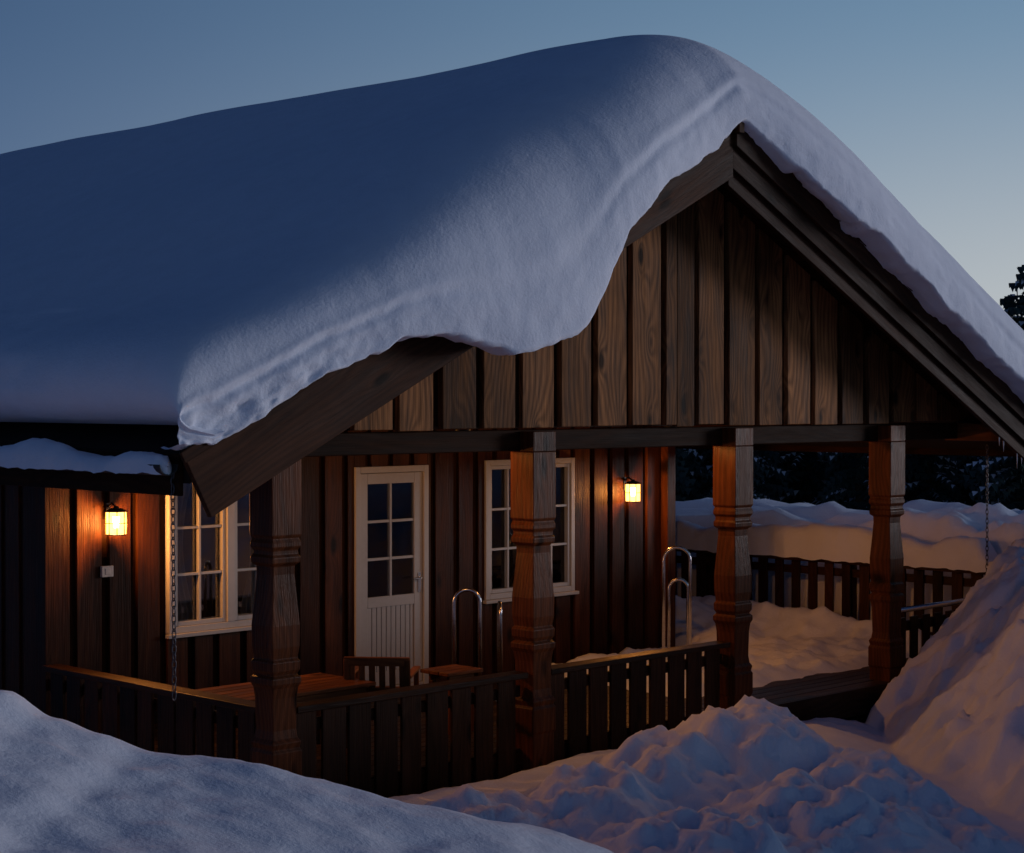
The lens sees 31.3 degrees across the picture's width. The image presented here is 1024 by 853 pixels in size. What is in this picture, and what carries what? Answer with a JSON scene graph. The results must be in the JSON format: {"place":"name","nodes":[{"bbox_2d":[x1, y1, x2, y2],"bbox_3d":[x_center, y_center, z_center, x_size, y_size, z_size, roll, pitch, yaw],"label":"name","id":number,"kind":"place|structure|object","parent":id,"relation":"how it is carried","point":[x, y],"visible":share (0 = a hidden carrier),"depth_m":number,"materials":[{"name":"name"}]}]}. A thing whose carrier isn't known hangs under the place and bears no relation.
{"place":"outdoors","nodes":[
{"label":"outdoors","id":0,"kind":"place"},
{"bbox_2d":[0,497,1023,852],"bbox_3d":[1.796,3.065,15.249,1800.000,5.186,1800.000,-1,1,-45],"label":"snow ground","id":1,"kind":"structure","parent":0,"point":[924,753],"depth_m":11.91,"materials":[{"name":"white snow"}]},
{"bbox_2d":[0,122,1023,795],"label":"wooden cabin","id":2,"kind":"object","parent":1,"relation":"on","point":[750,302],"visible":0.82,"depth_m":16.00,"materials":[{"name":"brown wood"}]},
{"bbox_2d":[0,438,171,474],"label":"gutter snow","id":3,"kind":"structure","parent":2,"relation":"on","point":[38,453],"depth_m":12.03,"materials":[{"name":"white snow"}]},
{"bbox_2d":[100,565,112,576],"bbox_3d":[-3.342,1.196,15.106,0.110,0.090,0.036,-1,1,-45],"label":"wall switch","id":4,"kind":"object","parent":2,"relation":"attached to","point":[106,571],"depth_m":15.09,"materials":[{"name":"white plastic"}]},
{"bbox_2d":[104,502,127,535],"bbox_3d":[-3.263,0.757,15.047,0.198,0.270,0.224,-1,1,-45],"label":"wall lamp","id":5,"kind":"object","parent":2,"relation":"attached to","point":[116,518],"visible":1,"depth_m":15.01,"materials":[{"name":"black metal"}]},
{"bbox_2d":[42,664,255,761],"bbox_3d":[-2.718,2.362,13.744,0.160,0.862,2.810,-1,1,-45],"label":"porch fence","id":6,"kind":"object","parent":2,"relation":"attached to","point":[188,718],"visible":0.49,"depth_m":13.69,"materials":[{"name":"brown wood"}]},
{"bbox_2d":[170,474,176,700],"bbox_3d":[-2.121,0.990,11.471,0.032,1.466,0.032,0,1,0],"label":"rain chain","id":7,"kind":"object","parent":2,"relation":"hanging from","point":[172,590],"visible":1,"depth_m":11.47,"materials":[{"name":"metal"}]},
{"bbox_2d":[165,483,256,638],"bbox_3d":[-2.514,1.080,16.047,1.347,1.425,0.245,-1,1,-45],"label":"window","id":8,"kind":"structure","parent":2,"relation":"in","point":[229,619],"depth_m":15.86,"materials":[{"name":"white paint"}]},
{"bbox_2d":[195,673,375,743],"bbox_3d":[-1.736,2.262,14.031,1.240,0.550,0.690,-1,1,-45],"label":"wooden table","id":9,"kind":"object","parent":2,"relation":"on","point":[315,686],"visible":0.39,"depth_m":14.00,"materials":[{"name":"brown wood"}]},
{"bbox_2d":[343,656,420,747],"bbox_3d":[-1.034,2.164,14.582,0.540,0.733,0.575,0,1,5],"label":"wooden chair","id":10,"kind":"object","parent":2,"relation":"on","point":[354,667],"visible":0.48,"depth_m":14.31,"materials":[{"name":"brown wood"}]},
{"bbox_2d":[354,465,428,685],"bbox_3d":[-1.151,1.431,17.349,0.916,2.115,0.149,-1,1,-45],"label":"door","id":11,"kind":"structure","parent":2,"relation":"in","point":[391,510],"depth_m":17.36,"materials":[{"name":"white paint"}]},
{"bbox_2d":[420,664,482,734],"bbox_3d":[-0.498,2.261,15.127,0.400,0.520,0.340,-1,1,-45],"label":"wooden stool","id":12,"kind":"object","parent":2,"relation":"on","point":[452,672],"visible":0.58,"depth_m":15.08,"materials":[{"name":"brown wood"}]},
{"bbox_2d":[452,588,481,675],"bbox_3d":[-0.382,1.942,15.530,0.320,1.147,0.100,0,1,-5],"label":"grab rail","id":13,"kind":"object","parent":2,"relation":"attached to","point":[463,590],"visible":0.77,"depth_m":15.51,"materials":[{"name":"metal"}]},
{"bbox_2d":[495,601,501,701],"bbox_3d":[-0.113,2.045,16.719,0.100,0.907,0.300,0,1,-5],"label":"grab rail","id":14,"kind":"object","parent":2,"relation":"attached to","point":[499,636],"visible":0.76,"depth_m":16.61,"materials":[{"name":"metal"}]},
{"bbox_2d":[0,35,1023,449],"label":"roof snow","id":15,"kind":"structure","parent":2,"relation":"on","point":[214,277],"depth_m":13.63,"materials":[{"name":"white snow"}]},
{"bbox_2d":[296,641,730,797],"bbox_3d":[0.163,2.353,14.454,4.820,0.864,0.160,-1,1,-45],"label":"porch fence","id":16,"kind":"object","parent":2,"relation":"attached to","point":[333,720],"visible":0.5,"depth_m":14.02,"materials":[{"name":"brown wood"}]},
{"bbox_2d":[483,457,578,603],"bbox_3d":[0.176,1.042,18.662,1.353,1.425,0.140,-1,1,-45],"label":"window","id":17,"kind":"structure","parent":2,"relation":"in","point":[500,552],"depth_m":18.45,"materials":[{"name":"white paint"}]},
{"bbox_2d":[623,476,641,501],"bbox_3d":[1.286,0.671,19.595,0.198,0.270,0.224,-1,1,-45],"label":"wall lamp","id":18,"kind":"object","parent":2,"relation":"attached to","point":[632,490],"visible":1,"depth_m":19.56,"materials":[{"name":"black metal"}]},
{"bbox_2d":[662,546,691,648],"bbox_3d":[1.669,1.839,18.526,0.370,1.267,0.100,0,1,-5],"label":"grab rail","id":19,"kind":"object","parent":2,"relation":"attached to","point":[668,550],"visible":0.74,"depth_m":18.51,"materials":[{"name":"metal"}]},
{"bbox_2d":[667,578,687,660],"bbox_3d":[1.725,2.017,18.982,0.300,0.897,0.100,0,1,-5],"label":"grab rail","id":20,"kind":"object","parent":2,"relation":"attached to","point":[671,582],"visible":0.61,"depth_m":18.96,"materials":[{"name":"metal"}]},
{"bbox_2d":[551,595,931,697],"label":"deck snow","id":21,"kind":"structure","parent":2,"relation":"on","point":[787,643],"depth_m":20.14,"materials":[{"name":"white snow"}]},
{"bbox_2d":[675,549,985,635],"bbox_3d":[2.385,2.093,22.627,0.235,1.160,8.480,-1,1,-45],"label":"deck fence","id":22,"kind":"object","parent":2,"relation":"attached to","point":[703,561],"visible":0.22,"depth_m":21.24,"materials":[{"name":"brown wood"}]},
{"bbox_2d":[675,520,996,572],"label":"snow bank","id":23,"kind":"structure","parent":22,"relation":"on","point":[834,543],"depth_m":21.05,"materials":[{"name":"white snow"}]},
{"bbox_2d":[901,610,953,666],"bbox_3d":[4.525,2.232,18.841,2.180,0.690,0.062,-1,1,-45],"label":"porch fence","id":24,"kind":"object","parent":2,"relation":"attached to","point":[924,623],"visible":0.19,"depth_m":18.39,"materials":[{"name":"brown wood"}]},
{"bbox_2d":[901,598,964,612],"bbox_3d":[4.574,1.798,18.815,2.242,0.075,0.055,-1,1,-45],"label":"handrail","id":25,"kind":"object","parent":2,"relation":"attached to","point":[931,605],"visible":0.56,"depth_m":18.45,"materials":[{"name":"wood"}]},
{"bbox_2d":[985,444,988,574],"bbox_3d":[4.978,1.014,19.179,0.032,1.658,0.032,0,1,0],"label":"rain chain","id":26,"kind":"object","parent":2,"relation":"hanging from","point":[987,506],"visible":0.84,"depth_m":19.17,"materials":[{"name":"metal"}]},
{"bbox_2d":[998,437,1021,463],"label":"icicles","id":27,"kind":"object","parent":2,"relation":"hanging from","point":[1003,450],"visible":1,"depth_m":18.57,"materials":[{"name":"white"}]},
{"bbox_2d":[675,265,1023,510],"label":"conifer forest","id":28,"kind":"object","parent":1,"relation":"on","point":[813,478],"visible":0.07,"depth_m":42.89,"materials":[{"name":"green plant"}]},
{"bbox_2d":[0,0,1023,316],"label":"sky","id":29,"kind":"structure","parent":0,"point":[928,95],"materials":[{"name":"blue"}]}
]}

